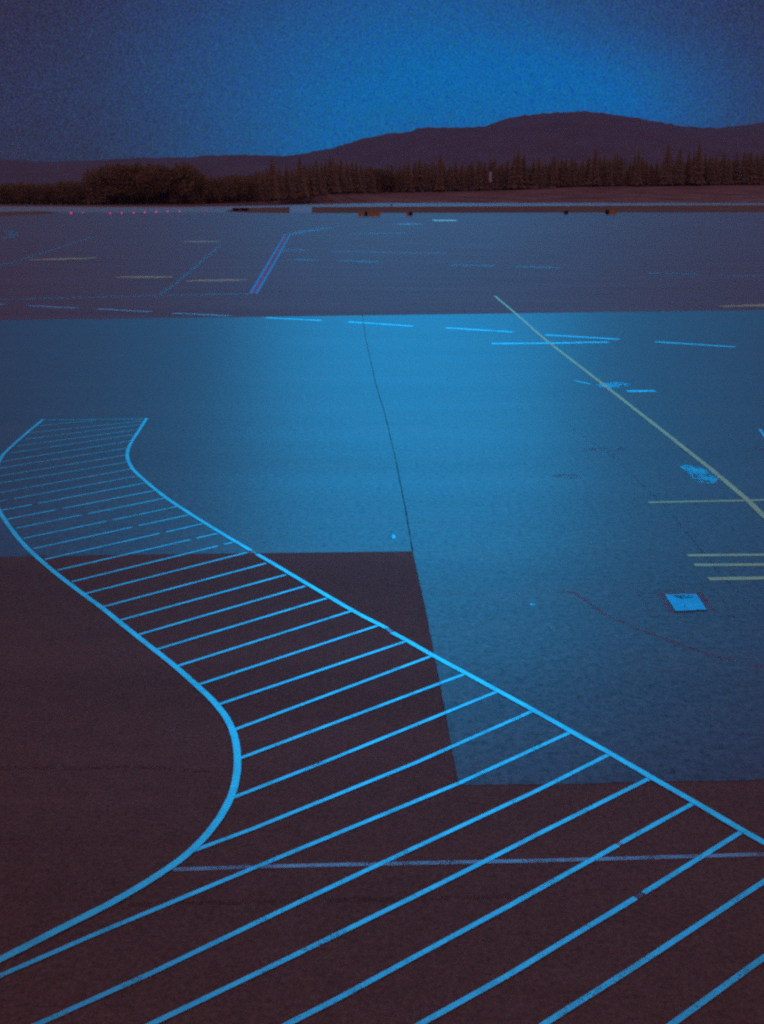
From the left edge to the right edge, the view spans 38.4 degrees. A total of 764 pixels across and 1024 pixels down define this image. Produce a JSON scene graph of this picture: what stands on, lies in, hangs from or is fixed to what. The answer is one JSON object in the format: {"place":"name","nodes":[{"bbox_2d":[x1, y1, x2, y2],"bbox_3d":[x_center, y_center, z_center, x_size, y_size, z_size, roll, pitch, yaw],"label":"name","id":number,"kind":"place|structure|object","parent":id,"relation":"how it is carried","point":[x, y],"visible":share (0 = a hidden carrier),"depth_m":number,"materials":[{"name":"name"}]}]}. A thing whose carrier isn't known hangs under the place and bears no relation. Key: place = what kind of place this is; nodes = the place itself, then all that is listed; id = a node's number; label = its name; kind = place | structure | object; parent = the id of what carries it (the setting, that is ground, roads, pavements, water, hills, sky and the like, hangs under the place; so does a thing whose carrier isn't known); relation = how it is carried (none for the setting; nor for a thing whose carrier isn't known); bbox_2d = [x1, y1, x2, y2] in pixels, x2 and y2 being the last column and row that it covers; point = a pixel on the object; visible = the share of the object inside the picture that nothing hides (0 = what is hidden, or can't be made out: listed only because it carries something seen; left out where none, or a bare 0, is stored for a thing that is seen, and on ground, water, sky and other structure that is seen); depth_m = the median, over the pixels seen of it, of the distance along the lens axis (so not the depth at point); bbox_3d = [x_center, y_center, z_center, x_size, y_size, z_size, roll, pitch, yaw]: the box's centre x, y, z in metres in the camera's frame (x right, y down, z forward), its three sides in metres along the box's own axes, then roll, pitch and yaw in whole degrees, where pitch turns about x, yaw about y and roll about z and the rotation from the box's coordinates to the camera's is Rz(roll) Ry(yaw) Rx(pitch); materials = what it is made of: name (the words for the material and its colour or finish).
{"place":"outdoors","nodes":[
{"label":"outdoors","id":0,"kind":"place"},
{"bbox_2d":[0,211,59,215],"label":"infield lawn","id":1,"kind":"structure","parent":0,"point":[23,213],"depth_m":408.12,"materials":[{"name":"green plant"}]},
{"bbox_2d":[0,155,411,188],"bbox_3d":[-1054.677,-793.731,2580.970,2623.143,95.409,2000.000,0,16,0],"label":"hills","id":2,"kind":"structure","parent":0,"point":[15,172],"depth_m":2250.22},
{"bbox_2d":[225,207,289,212],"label":"infield lawn","id":3,"kind":"structure","parent":0,"point":[271,210],"depth_m":471.06,"materials":[{"name":"green plant"}]},
{"bbox_2d":[0,551,763,1023],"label":"apron pavement","id":4,"kind":"structure","parent":0,"point":[116,759],"depth_m":14.20,"materials":[{"name":"grey asphalt"}]},
{"bbox_2d":[0,418,763,1023],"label":"hatched walkway","id":5,"kind":"structure","parent":4,"relation":"on","point":[238,758],"depth_m":14.43,"materials":[{"name":"blue paint"}]},
{"bbox_2d":[173,853,763,870],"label":"painted line","id":6,"kind":"object","parent":4,"relation":"on","point":[510,861],"visible":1,"depth_m":13.64,"materials":[{"name":"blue paint"}]},
{"bbox_2d":[0,310,763,784],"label":"concrete pavement","id":7,"kind":"structure","parent":0,"point":[530,470],"depth_m":31.49,"materials":[{"name":"concrete"}]},
{"bbox_2d":[362,315,412,550],"bbox_3d":[-0.338,-6.324,50.111,0.169,0.001,51.564,-1,16,-2],"label":"pavement seam line","id":8,"kind":"object","parent":7,"relation":"on","point":[394,454],"visible":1,"depth_m":32.83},
{"bbox_2d":[492,341,608,343],"bbox_3d":[9.248,-9.264,60.170,6.511,0.001,0.628,-2,16,-6],"label":"painted line","id":9,"kind":"object","parent":7,"relation":"on","point":[553,342],"visible":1,"depth_m":59.96,"materials":[{"name":"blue paint"}]},
{"bbox_2d":[494,296,763,517],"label":"painted line","id":10,"kind":"object","parent":7,"relation":"on","point":[759,511],"visible":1,"depth_m":37.84,"materials":[{"name":"yellow paint"}]},
{"bbox_2d":[665,594,706,611],"bbox_3d":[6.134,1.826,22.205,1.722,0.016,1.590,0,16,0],"label":"painted ground marking","id":11,"kind":"object","parent":7,"relation":"on","point":[692,602],"visible":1,"depth_m":22.18,"materials":[{"name":"paint"}]},
{"bbox_2d":[679,465,717,482],"bbox_3d":[9.382,-1.125,32.330,0.786,0.001,2.260,0,16,0],"label":"spill stain","id":12,"kind":"object","parent":7,"relation":"on","point":[712,479],"visible":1,"depth_m":32.48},
{"bbox_2d":[649,499,763,502],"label":"painted line","id":13,"kind":"object","parent":7,"relation":"on","point":[703,501],"visible":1,"depth_m":29.44,"materials":[{"name":"yellow paint"}]},
{"bbox_2d":[688,554,763,555],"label":"stop line","id":14,"kind":"object","parent":7,"relation":"on","point":[725,554],"visible":1,"depth_m":25.15,"materials":[{"name":"yellow paint"}]},
{"bbox_2d":[694,563,763,565],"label":"stop line","id":15,"kind":"object","parent":7,"relation":"on","point":[739,564],"visible":1,"depth_m":24.48,"materials":[{"name":"yellow paint"}]},
{"bbox_2d":[707,576,763,579],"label":"stop line","id":16,"kind":"object","parent":7,"relation":"on","point":[733,578],"visible":1,"depth_m":23.59,"materials":[{"name":"yellow paint"}]},
{"bbox_2d":[0,212,763,319],"bbox_3d":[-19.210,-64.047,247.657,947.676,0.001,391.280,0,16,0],"label":"apron pavement","id":17,"kind":"structure","parent":0,"point":[340,264],"depth_m":126.58,"materials":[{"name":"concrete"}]},
{"bbox_2d":[249,235,284,293],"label":"painted line","id":18,"kind":"object","parent":17,"relation":"on","point":[255,284],"visible":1,"depth_m":116.78,"materials":[{"name":"paint"}]},
{"bbox_2d":[255,235,289,293],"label":"painted line","id":19,"kind":"object","parent":17,"relation":"on","point":[263,281],"visible":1,"depth_m":116.78,"materials":[{"name":"paint"}]},
{"bbox_2d":[0,185,763,205],"bbox_3d":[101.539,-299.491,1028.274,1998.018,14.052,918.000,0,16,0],"label":"bank terrain","id":20,"kind":"structure","parent":0,"point":[694,194],"depth_m":808.58,"materials":[{"name":"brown plant"}]},
{"bbox_2d":[0,181,17,204],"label":"broadleaf tree","id":21,"kind":"object","parent":20,"relation":"on","point":[8,192],"visible":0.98,"depth_m":617.55,"materials":[{"name":"green plant"}]},
{"bbox_2d":[12,181,28,204],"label":"broadleaf tree","id":22,"kind":"object","parent":20,"relation":"on","point":[22,190],"visible":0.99,"depth_m":618.20,"materials":[{"name":"green plant"}]},
{"bbox_2d":[27,183,38,204],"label":"broadleaf tree","id":23,"kind":"object","parent":20,"relation":"on","point":[33,195],"visible":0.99,"depth_m":621.25,"materials":[{"name":"green plant"}]},
{"bbox_2d":[38,185,56,204],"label":"broadleaf tree","id":24,"kind":"object","parent":20,"relation":"on","point":[47,191],"visible":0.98,"depth_m":621.75,"materials":[{"name":"green plant"}]},
{"bbox_2d":[49,180,68,204],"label":"broadleaf tree","id":25,"kind":"object","parent":20,"relation":"on","point":[58,189],"visible":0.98,"depth_m":618.72,"materials":[{"name":"green plant"}]},
{"bbox_2d":[66,182,86,204],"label":"broadleaf tree","id":26,"kind":"object","parent":20,"relation":"on","point":[80,191],"visible":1,"depth_m":618.57,"materials":[{"name":"green plant"}]},
{"bbox_2d":[80,166,97,204],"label":"conifer tree","id":27,"kind":"object","parent":20,"relation":"on","point":[88,196],"visible":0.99,"depth_m":621.07,"materials":[{"name":"green plant"}]},
{"bbox_2d":[95,165,108,204],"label":"conifer tree","id":28,"kind":"object","parent":20,"relation":"on","point":[102,198],"visible":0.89,"depth_m":622.34,"materials":[{"name":"green plant"}]},
{"bbox_2d":[88,167,124,204],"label":"broadleaf tree","id":29,"kind":"object","parent":20,"relation":"on","point":[106,179],"visible":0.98,"depth_m":617.06,"materials":[{"name":"green plant"}]},
{"bbox_2d":[99,165,124,204],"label":"broadleaf tree","id":30,"kind":"object","parent":20,"relation":"on","point":[117,191],"visible":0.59,"depth_m":620.90,"materials":[{"name":"green plant"}]},
{"bbox_2d":[96,160,130,204],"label":"broadleaf tree","id":31,"kind":"object","parent":20,"relation":"on","point":[112,169],"visible":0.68,"depth_m":620.05,"materials":[{"name":"green plant"}]},
{"bbox_2d":[111,166,137,204],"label":"broadleaf tree","id":32,"kind":"object","parent":20,"relation":"on","point":[123,186],"visible":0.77,"depth_m":619.80,"materials":[{"name":"green plant"}]},
{"bbox_2d":[119,168,138,204],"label":"broadleaf tree","id":33,"kind":"object","parent":20,"relation":"on","point":[125,176],"visible":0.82,"depth_m":619.20,"materials":[{"name":"green plant"}]},
{"bbox_2d":[119,161,145,203],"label":"broadleaf tree","id":34,"kind":"object","parent":20,"relation":"on","point":[134,169],"visible":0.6,"depth_m":620.88,"materials":[{"name":"green plant"}]},
{"bbox_2d":[124,163,148,204],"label":"broadleaf tree","id":35,"kind":"object","parent":20,"relation":"on","point":[137,194],"visible":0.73,"depth_m":621.11,"materials":[{"name":"green plant"}]},
{"bbox_2d":[129,165,158,204],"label":"broadleaf tree","id":36,"kind":"object","parent":20,"relation":"on","point":[140,180],"visible":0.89,"depth_m":615.86,"materials":[{"name":"green plant"}]},
{"bbox_2d":[143,164,168,203],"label":"broadleaf tree","id":37,"kind":"object","parent":20,"relation":"on","point":[161,188],"visible":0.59,"depth_m":617.81,"materials":[{"name":"green plant"}]},
{"bbox_2d":[149,163,176,203],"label":"broadleaf tree","id":38,"kind":"object","parent":20,"relation":"on","point":[158,177],"visible":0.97,"depth_m":615.78,"materials":[{"name":"green plant"}]},
{"bbox_2d":[160,164,200,203],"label":"broadleaf tree","id":39,"kind":"object","parent":20,"relation":"on","point":[173,178],"visible":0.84,"depth_m":616.31,"materials":[{"name":"green plant"}]},
{"bbox_2d":[167,161,204,203],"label":"broadleaf tree","id":40,"kind":"object","parent":20,"relation":"on","point":[190,185],"visible":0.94,"depth_m":616.31,"materials":[{"name":"green plant"}]},
{"bbox_2d":[173,167,205,203],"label":"broadleaf tree","id":41,"kind":"object","parent":20,"relation":"on","point":[190,178],"visible":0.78,"depth_m":620.30,"materials":[{"name":"green plant"}]},
{"bbox_2d":[186,175,202,203],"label":"conifer tree","id":42,"kind":"object","parent":20,"relation":"on","point":[195,198],"visible":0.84,"depth_m":623.58,"materials":[{"name":"green plant"}]},
{"bbox_2d":[201,177,219,203],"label":"broadleaf tree","id":43,"kind":"object","parent":20,"relation":"on","point":[209,186],"visible":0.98,"depth_m":619.65,"materials":[{"name":"green plant"}]},
{"bbox_2d":[212,176,227,203],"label":"broadleaf tree","id":44,"kind":"object","parent":20,"relation":"on","point":[217,192],"visible":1,"depth_m":620.45,"materials":[{"name":"green plant"}]},
{"bbox_2d":[218,177,235,203],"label":"broadleaf tree","id":45,"kind":"object","parent":20,"relation":"on","point":[226,185],"visible":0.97,"depth_m":624.83,"materials":[{"name":"green plant"}]},
{"bbox_2d":[226,174,248,202],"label":"broadleaf tree","id":46,"kind":"object","parent":20,"relation":"on","point":[238,182],"visible":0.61,"depth_m":636.11,"materials":[{"name":"green plant"}]},
{"bbox_2d":[242,174,260,201],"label":"broadleaf tree","id":47,"kind":"object","parent":20,"relation":"on","point":[250,186],"visible":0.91,"depth_m":649.71,"materials":[{"name":"green plant"}]},
{"bbox_2d":[248,171,264,201],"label":"conifer tree","id":48,"kind":"object","parent":20,"relation":"on","point":[260,197],"visible":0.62,"depth_m":663.33,"materials":[{"name":"green plant"}]},
{"bbox_2d":[257,172,270,200],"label":"conifer tree","id":49,"kind":"object","parent":20,"relation":"on","point":[263,185],"visible":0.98,"depth_m":666.02,"materials":[{"name":"green plant"}]},
{"bbox_2d":[266,157,279,200],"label":"conifer tree","id":50,"kind":"object","parent":20,"relation":"on","point":[272,189],"visible":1,"depth_m":667.13,"materials":[{"name":"green plant"}]},
{"bbox_2d":[276,168,286,199],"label":"conifer tree","id":51,"kind":"object","parent":20,"relation":"on","point":[281,189],"visible":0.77,"depth_m":689.18,"materials":[{"name":"green plant"}]},
{"bbox_2d":[282,166,295,199],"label":"conifer tree","id":52,"kind":"object","parent":20,"relation":"on","point":[287,184],"visible":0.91,"depth_m":695.66,"materials":[{"name":"green plant"}]},
{"bbox_2d":[295,156,307,197],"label":"conifer tree","id":53,"kind":"object","parent":20,"relation":"on","point":[299,185],"visible":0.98,"depth_m":706.27,"materials":[{"name":"green plant"}]},
{"bbox_2d":[307,164,318,196],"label":"conifer tree","id":54,"kind":"object","parent":20,"relation":"on","point":[311,183],"visible":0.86,"depth_m":733.32,"materials":[{"name":"green plant"}]},
{"bbox_2d":[313,164,324,195],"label":"conifer tree","id":55,"kind":"object","parent":20,"relation":"on","point":[317,181],"visible":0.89,"depth_m":744.40,"materials":[{"name":"green plant"}]},
{"bbox_2d":[324,157,340,193],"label":"conifer tree","id":56,"kind":"object","parent":20,"relation":"on","point":[330,182],"visible":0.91,"depth_m":766.30,"materials":[{"name":"green plant"}]},
{"bbox_2d":[336,159,348,192],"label":"conifer tree","id":57,"kind":"object","parent":20,"relation":"on","point":[343,185],"visible":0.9,"depth_m":781.18,"materials":[{"name":"green plant"}]},
{"bbox_2d":[344,161,353,192],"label":"conifer tree","id":58,"kind":"object","parent":20,"relation":"on","point":[348,176],"visible":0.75,"depth_m":788.65,"materials":[{"name":"green plant"}]},
{"bbox_2d":[348,163,363,192],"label":"conifer tree","id":59,"kind":"object","parent":20,"relation":"on","point":[357,177],"visible":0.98,"depth_m":803.18,"materials":[{"name":"green plant"}]},
{"bbox_2d":[364,166,377,192],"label":"conifer tree","id":60,"kind":"object","parent":20,"relation":"on","point":[371,183],"visible":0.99,"depth_m":823.72,"materials":[{"name":"green plant"}]},
{"bbox_2d":[0,158,763,203],"bbox_3d":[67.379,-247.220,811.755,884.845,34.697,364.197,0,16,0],"label":"woodland","id":61,"kind":"object","parent":20,"relation":"on","point":[243,199],"visible":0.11,"depth_m":742.18,"materials":[{"name":"green plant"}]},
{"bbox_2d":[381,168,397,192],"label":"broadleaf tree","id":62,"kind":"object","parent":20,"relation":"on","point":[392,177],"visible":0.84,"depth_m":845.72,"materials":[{"name":"green plant"}]},
{"bbox_2d":[402,162,415,191],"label":"conifer tree","id":63,"kind":"object","parent":20,"relation":"on","point":[408,186],"visible":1,"depth_m":843.05,"materials":[{"name":"green plant"}]},
{"bbox_2d":[412,159,425,191],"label":"conifer tree","id":64,"kind":"object","parent":20,"relation":"on","point":[418,177],"visible":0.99,"depth_m":848.22,"materials":[{"name":"green plant"}]},
{"bbox_2d":[420,162,429,191],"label":"conifer tree","id":65,"kind":"object","parent":20,"relation":"on","point":[425,181],"visible":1,"depth_m":848.18,"materials":[{"name":"green plant"}]},
{"bbox_2d":[427,161,437,191],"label":"conifer tree","id":66,"kind":"object","parent":20,"relation":"on","point":[432,181],"visible":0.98,"depth_m":849.20,"materials":[{"name":"green plant"}]},
{"bbox_2d":[435,152,444,189],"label":"conifer tree","id":67,"kind":"object","parent":20,"relation":"on","point":[440,178],"visible":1,"depth_m":839.63,"materials":[{"name":"green plant"}]},
{"bbox_2d":[446,167,456,191],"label":"conifer tree","id":68,"kind":"object","parent":20,"relation":"on","point":[450,185],"visible":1,"depth_m":849.65,"materials":[{"name":"green plant"}]},
{"bbox_2d":[456,163,467,190],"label":"conifer tree","id":69,"kind":"object","parent":20,"relation":"on","point":[461,180],"visible":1,"depth_m":850.24,"materials":[{"name":"green plant"}]},
{"bbox_2d":[463,165,472,190],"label":"conifer tree","id":70,"kind":"object","parent":20,"relation":"on","point":[468,179],"visible":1,"depth_m":851.41,"materials":[{"name":"green plant"}]},
{"bbox_2d":[472,159,484,190],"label":"conifer tree","id":71,"kind":"object","parent":20,"relation":"on","point":[477,181],"visible":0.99,"depth_m":847.94,"materials":[{"name":"green plant"}]},
{"bbox_2d":[478,162,489,190],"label":"conifer tree","id":72,"kind":"object","parent":20,"relation":"on","point":[486,185],"visible":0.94,"depth_m":851.85,"materials":[{"name":"green plant"}]},
{"bbox_2d":[486,159,500,189],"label":"conifer tree","id":73,"kind":"object","parent":20,"relation":"on","point":[495,178],"visible":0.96,"depth_m":852.97,"materials":[{"name":"green plant"}]},
{"bbox_2d":[509,149,526,189],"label":"conifer tree","id":74,"kind":"object","parent":20,"relation":"on","point":[517,180],"visible":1,"depth_m":843.71,"materials":[{"name":"green plant"}]},
{"bbox_2d":[518,154,531,188],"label":"conifer tree","id":75,"kind":"object","parent":20,"relation":"on","point":[524,175],"visible":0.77,"depth_m":851.52,"materials":[{"name":"green plant"}]},
{"bbox_2d":[530,159,546,187],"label":"conifer tree","id":76,"kind":"object","parent":20,"relation":"on","point":[537,181],"visible":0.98,"depth_m":852.11,"materials":[{"name":"green plant"}]},
{"bbox_2d":[547,156,560,186],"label":"conifer tree","id":77,"kind":"object","parent":20,"relation":"on","point":[553,178],"visible":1,"depth_m":855.56,"materials":[{"name":"green plant"}]},
{"bbox_2d":[557,158,566,187],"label":"conifer tree","id":78,"kind":"object","parent":20,"relation":"on","point":[560,170],"visible":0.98,"depth_m":858.12,"materials":[{"name":"green plant"}]},
{"bbox_2d":[565,158,577,186],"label":"conifer tree","id":79,"kind":"object","parent":20,"relation":"on","point":[571,179],"visible":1,"depth_m":856.08,"materials":[{"name":"green plant"}]},
{"bbox_2d":[578,160,587,186],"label":"conifer tree","id":80,"kind":"object","parent":20,"relation":"on","point":[581,177],"visible":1,"depth_m":856.57,"materials":[{"name":"green plant"}]},
{"bbox_2d":[586,148,602,186],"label":"conifer tree","id":81,"kind":"object","parent":20,"relation":"on","point":[594,175],"visible":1,"depth_m":849.09,"materials":[{"name":"green plant"}]},
{"bbox_2d":[597,155,607,186],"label":"conifer tree","id":82,"kind":"object","parent":20,"relation":"on","point":[604,169],"visible":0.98,"depth_m":862.38,"materials":[{"name":"green plant"}]},
{"bbox_2d":[603,159,613,185],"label":"conifer tree","id":83,"kind":"object","parent":20,"relation":"on","point":[609,176],"visible":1,"depth_m":859.97,"materials":[{"name":"green plant"}]},
{"bbox_2d":[612,154,623,184],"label":"conifer tree","id":84,"kind":"object","parent":20,"relation":"on","point":[616,172],"visible":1,"depth_m":862.70,"materials":[{"name":"green plant"}]},
{"bbox_2d":[631,151,642,184],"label":"conifer tree","id":85,"kind":"object","parent":20,"relation":"on","point":[637,174],"visible":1,"depth_m":853.15,"materials":[{"name":"green plant"}]},
{"bbox_2d":[641,161,651,185],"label":"conifer tree","id":86,"kind":"object","parent":20,"relation":"on","point":[646,179],"visible":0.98,"depth_m":860.29,"materials":[{"name":"green plant"}]},
{"bbox_2d":[651,163,659,185],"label":"conifer tree","id":87,"kind":"object","parent":20,"relation":"on","point":[654,180],"visible":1,"depth_m":862.18,"materials":[{"name":"green plant"}]},
{"bbox_2d":[658,144,673,185],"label":"conifer tree","id":88,"kind":"object","parent":20,"relation":"on","point":[666,175],"visible":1,"depth_m":854.02,"materials":[{"name":"green plant"}]},
{"bbox_2d":[671,147,685,185],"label":"conifer tree","id":89,"kind":"object","parent":20,"relation":"on","point":[678,176],"visible":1,"depth_m":855.36,"materials":[{"name":"green plant"}]},
{"bbox_2d":[683,153,693,185],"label":"conifer tree","id":90,"kind":"object","parent":20,"relation":"on","point":[686,167],"visible":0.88,"depth_m":868.29,"materials":[{"name":"green plant"}]},
{"bbox_2d":[689,142,704,185],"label":"conifer tree","id":91,"kind":"object","parent":20,"relation":"on","point":[696,177],"visible":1,"depth_m":855.80,"materials":[{"name":"green plant"}]},
{"bbox_2d":[703,157,717,184],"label":"conifer tree","id":92,"kind":"object","parent":20,"relation":"on","point":[710,176],"visible":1,"depth_m":865.78,"materials":[{"name":"green plant"}]},
{"bbox_2d":[717,154,729,184],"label":"conifer tree","id":93,"kind":"object","parent":20,"relation":"on","point":[723,172],"visible":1,"depth_m":867.79,"materials":[{"name":"green plant"}]},
{"bbox_2d":[725,151,740,184],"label":"conifer tree","id":94,"kind":"object","parent":20,"relation":"on","point":[735,169],"visible":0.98,"depth_m":871.99,"materials":[{"name":"green plant"}]},
{"bbox_2d":[734,151,750,184],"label":"conifer tree","id":95,"kind":"object","parent":20,"relation":"on","point":[742,171],"visible":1,"depth_m":867.48,"materials":[{"name":"green plant"}]},
{"bbox_2d":[739,151,757,184],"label":"conifer tree","id":96,"kind":"object","parent":20,"relation":"on","point":[750,168],"visible":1,"depth_m":866.56,"materials":[{"name":"green plant"}]},
{"bbox_2d":[757,151,763,184],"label":"conifer tree","id":97,"kind":"object","parent":20,"relation":"on","point":[761,172],"visible":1,"depth_m":868.99,"materials":[{"name":"green plant"}]},
{"bbox_2d":[0,203,763,211],"bbox_3d":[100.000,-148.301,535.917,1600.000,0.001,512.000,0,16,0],"label":"taxiway","id":98,"kind":"structure","parent":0,"point":[306,207],"depth_m":594.68,"materials":[{"name":"grey asphalt"}]},
{"bbox_2d":[0,0,763,161],"label":"sky","id":99,"kind":"structure","parent":0,"point":[81,80],"materials":[{"name":"blue"}]},
{"bbox_2d":[288,111,763,173],"bbox_3d":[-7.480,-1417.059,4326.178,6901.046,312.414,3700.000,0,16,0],"label":"mountains","id":100,"kind":"structure","parent":0,"point":[579,137],"depth_m":3617.21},
{"bbox_2d":[312,205,763,212],"bbox_3d":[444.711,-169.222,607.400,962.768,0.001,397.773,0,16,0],"label":"infield lawn","id":101,"kind":"structure","parent":0,"point":[586,209],"depth_m":496.58,"materials":[{"name":"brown plant"}]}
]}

